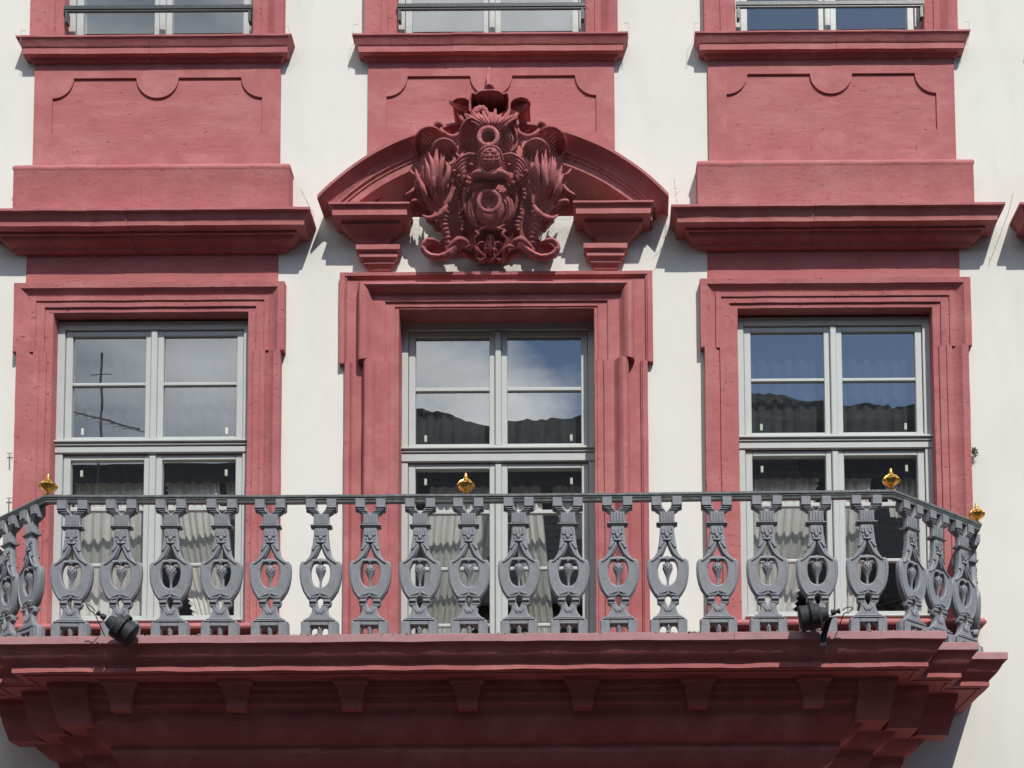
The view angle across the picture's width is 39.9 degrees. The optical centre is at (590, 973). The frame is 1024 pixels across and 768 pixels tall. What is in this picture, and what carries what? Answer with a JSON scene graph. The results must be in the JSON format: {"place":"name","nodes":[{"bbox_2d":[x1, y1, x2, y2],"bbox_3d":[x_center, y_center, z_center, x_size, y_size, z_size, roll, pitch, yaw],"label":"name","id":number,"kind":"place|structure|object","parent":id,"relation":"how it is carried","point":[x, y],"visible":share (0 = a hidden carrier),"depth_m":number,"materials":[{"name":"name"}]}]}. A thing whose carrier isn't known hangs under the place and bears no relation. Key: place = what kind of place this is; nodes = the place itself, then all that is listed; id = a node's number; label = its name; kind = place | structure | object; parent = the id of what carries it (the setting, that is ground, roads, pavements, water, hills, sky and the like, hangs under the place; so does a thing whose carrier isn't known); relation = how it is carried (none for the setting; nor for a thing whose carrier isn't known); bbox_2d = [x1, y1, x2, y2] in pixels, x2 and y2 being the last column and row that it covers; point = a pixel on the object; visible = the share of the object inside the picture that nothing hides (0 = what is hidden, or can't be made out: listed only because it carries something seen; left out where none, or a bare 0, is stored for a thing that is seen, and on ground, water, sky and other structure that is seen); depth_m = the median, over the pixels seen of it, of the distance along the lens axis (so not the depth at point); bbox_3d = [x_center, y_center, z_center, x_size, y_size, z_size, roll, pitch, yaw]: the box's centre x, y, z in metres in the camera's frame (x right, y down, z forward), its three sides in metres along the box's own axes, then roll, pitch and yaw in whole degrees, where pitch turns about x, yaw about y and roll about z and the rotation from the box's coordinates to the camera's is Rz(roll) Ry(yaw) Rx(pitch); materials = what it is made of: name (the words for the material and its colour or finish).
{"place":"outdoors","nodes":[
{"label":"outdoors","id":0,"kind":"place"},
{"label":"street","id":1,"kind":"structure","parent":0,"visible":0},
{"bbox_2d":[0,0,1023,767],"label":"palace facade","id":2,"kind":"structure","parent":1,"relation":"on","point":[164,182],"depth_m":9.95,"materials":[{"name":"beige paint"}]},
{"bbox_2d":[71,482,143,615],"bbox_3d":[-3.405,-3.001,10.084,0.603,1.480,0.051,0,-4,0],"label":"curtain","id":3,"kind":"object","parent":2,"relation":"hanging from","point":[97,536],"visible":0.29,"depth_m":10.09,"materials":[{"name":"white fabric"}]},
{"bbox_2d":[1,623,277,636],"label":"window base","id":4,"kind":"structure","parent":2,"relation":"in","point":[195,628],"depth_m":9.63,"materials":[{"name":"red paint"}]},
{"bbox_2d":[52,321,247,623],"bbox_3d":[-3.089,-3.517,9.957,1.380,2.245,0.124,0,-4,0],"label":"casement window","id":5,"kind":"structure","parent":2,"relation":"in","point":[154,449],"depth_m":9.95,"materials":[{"name":"grey paint"}]},
{"bbox_2d":[73,340,236,483],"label":"window panes","id":6,"kind":"object","parent":5,"relation":"in","point":[189,412],"visible":0.57,"depth_m":10.11,"materials":[{"name":"glass"}]},
{"bbox_2d":[69,0,252,34],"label":"casement window","id":7,"kind":"structure","parent":2,"relation":"in","point":[164,22],"depth_m":10.19,"materials":[{"name":"grey paint"}]},
{"bbox_2d":[166,482,224,615],"bbox_3d":[-2.825,-3.006,10.072,0.481,1.480,0.056,0,-4,0],"label":"curtain","id":8,"kind":"object","parent":2,"relation":"hanging from","point":[196,534],"visible":0.41,"depth_m":10.08,"materials":[{"name":"white fabric"}]},
{"bbox_2d":[226,482,234,518],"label":"curtain","id":9,"kind":"object","parent":2,"relation":"hanging from","point":[230,487],"visible":0.19,"depth_m":10.12,"materials":[{"name":"white fabric"}]},
{"bbox_2d":[422,486,489,633],"bbox_3d":[-0.944,-2.830,10.169,0.610,1.760,0.046,0,-4,0],"label":"curtain","id":10,"kind":"object","parent":2,"relation":"hanging from","point":[444,536],"visible":0.34,"depth_m":10.19,"materials":[{"name":"white fabric"}]},
{"bbox_2d":[405,67,574,264],"bbox_3d":[-0.694,-5.743,9.791,1.176,1.505,0.453,0,-4,0],"label":"coat of arms","id":11,"kind":"object","parent":2,"relation":"attached to","point":[486,109],"visible":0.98,"depth_m":9.77},
{"bbox_2d":[367,123,644,237],"bbox_3d":[-0.584,-5.450,9.679,1.934,0.717,0.305,0,-4,0],"label":"bird net","id":12,"kind":"object","parent":11,"relation":"attached to","point":[497,181],"visible":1,"depth_m":9.68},
{"bbox_2d":[399,0,584,32],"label":"casement window","id":13,"kind":"structure","parent":2,"relation":"in","point":[492,20],"depth_m":10.19,"materials":[{"name":"grey paint"}]},
{"bbox_2d":[70,0,917,633],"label":"room walls","id":14,"kind":"structure","parent":2,"relation":"attached to","point":[888,532],"depth_m":13.44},
{"bbox_2d":[401,322,595,633],"bbox_3d":[-0.652,-3.320,10.043,1.400,2.725,0.124,0,-4,0],"label":"balcony door","id":15,"kind":"structure","parent":2,"relation":"in","point":[498,457],"depth_m":10.05,"materials":[{"name":"grey paint"}]},
{"bbox_2d":[416,340,588,487],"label":"window panes","id":16,"kind":"object","parent":15,"relation":"in","point":[533,418],"visible":0.64,"depth_m":10.21,"materials":[{"name":"clear glass"}]},
{"bbox_2d":[0,631,1007,767],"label":"balcony","id":17,"kind":"structure","parent":2,"relation":"attached to","point":[867,699],"depth_m":8.88,"materials":[{"name":"red stone"}]},
{"bbox_2d":[86,604,138,646],"bbox_3d":[-2.861,-2.081,8.502,0.302,0.241,0.293,0,-4,0],"label":"spotlight","id":18,"kind":"object","parent":17,"relation":"attached to","point":[123,630],"visible":1,"depth_m":8.40,"materials":[{"name":"black metal"}]},
{"bbox_2d":[0,629,941,636],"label":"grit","id":19,"kind":"object","parent":17,"relation":"attached to","point":[466,633],"visible":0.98,"depth_m":8.55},
{"bbox_2d":[0,468,984,659],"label":"iron balustrade","id":20,"kind":"object","parent":17,"relation":"on","point":[960,596],"visible":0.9,"depth_m":8.67,"materials":[{"name":"grey painted cast iron"},{"name":"gilded metal"}]},
{"bbox_2d":[797,600,852,645],"bbox_3d":[1.395,-2.113,8.470,0.321,0.249,0.192,1,-4,-16],"label":"spotlight","id":21,"kind":"object","parent":17,"relation":"attached to","point":[812,616],"visible":1,"depth_m":8.41,"materials":[{"name":"black metal"}]},
{"bbox_2d":[511,486,552,632],"bbox_3d":[-0.399,-2.834,10.169,0.377,1.760,0.045,0,-4,0],"label":"curtain","id":22,"kind":"object","parent":2,"relation":"hanging from","point":[539,609],"visible":0.3,"depth_m":10.18,"materials":[{"name":"white fabric"}]},
{"bbox_2d":[552,485,581,538],"bbox_3d":[-0.183,-3.432,10.232,0.261,0.560,0.043,0,-4,0],"label":"curtain","id":23,"kind":"object","parent":2,"relation":"hanging from","point":[568,506],"visible":0.32,"depth_m":10.22,"materials":[{"name":"white fabric"}]},
{"bbox_2d":[753,478,818,611],"bbox_3d":[1.394,-3.032,10.084,0.558,1.480,0.049,0,-4,0],"label":"curtain","id":24,"kind":"object","parent":2,"relation":"hanging from","point":[791,530],"visible":0.34,"depth_m":10.08,"materials":[{"name":"white fabric"}]},
{"bbox_2d":[735,0,920,30],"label":"casement window","id":25,"kind":"structure","parent":2,"relation":"in","point":[826,18],"depth_m":10.19,"materials":[{"name":"grey paint"}]},
{"bbox_2d":[737,316,935,618],"bbox_3d":[1.731,-3.548,9.957,1.380,2.245,0.124,0,-4,0],"label":"casement window","id":26,"kind":"structure","parent":2,"relation":"in","point":[833,445],"depth_m":9.95,"materials":[{"name":"grey paint"}]},
{"bbox_2d":[750,335,915,479],"bbox_3d":[1.728,-4.080,10.109,1.320,1.090,0.047,0,-4,0],"label":"window pane","id":27,"kind":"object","parent":26,"relation":"attached to","point":[799,408],"visible":0.59,"depth_m":10.11,"materials":[{"name":"glass"}]},
{"bbox_2d":[710,618,986,681],"bbox_3d":[1.740,-2.217,9.740,1.940,0.472,0.282,0,-4,0],"label":"window base","id":28,"kind":"structure","parent":2,"relation":"in","point":[742,624],"depth_m":9.63,"materials":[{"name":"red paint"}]},
{"bbox_2d":[844,478,871,610],"bbox_3d":[1.940,-3.037,10.073,0.311,1.480,0.046,0,-4,0],"label":"curtain","id":29,"kind":"object","parent":2,"relation":"hanging from","point":[851,529],"visible":0.34,"depth_m":10.08,"materials":[{"name":"white fabric"}]},
{"bbox_2d":[885,477,916,517],"bbox_3d":[2.222,-3.525,10.139,0.260,0.500,0.045,0,-4,0],"label":"curtain","id":30,"kind":"object","parent":2,"relation":"hanging from","point":[906,485],"visible":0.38,"depth_m":10.13,"materials":[{"name":"white fabric"}]},
{"bbox_2d":[972,447,978,457],"bbox_3d":[2.680,-3.638,9.819,0.068,0.078,0.050,0,-4,0],"label":"moss tuft","id":31,"kind":"object","parent":2,"relation":"attached to","point":[973,451],"visible":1,"depth_m":9.81,"materials":[{"name":"plant"}]},
{"bbox_2d":[990,195,1012,260],"bbox_3d":[2.876,-5.216,9.846,0.004,0.351,0.255,2,-5,-24],"label":"bird wire","id":32,"kind":"object","parent":2,"relation":"attached to","point":[1002,228],"visible":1,"depth_m":9.83,"materials":[{"name":"grey metal"}]}
]}

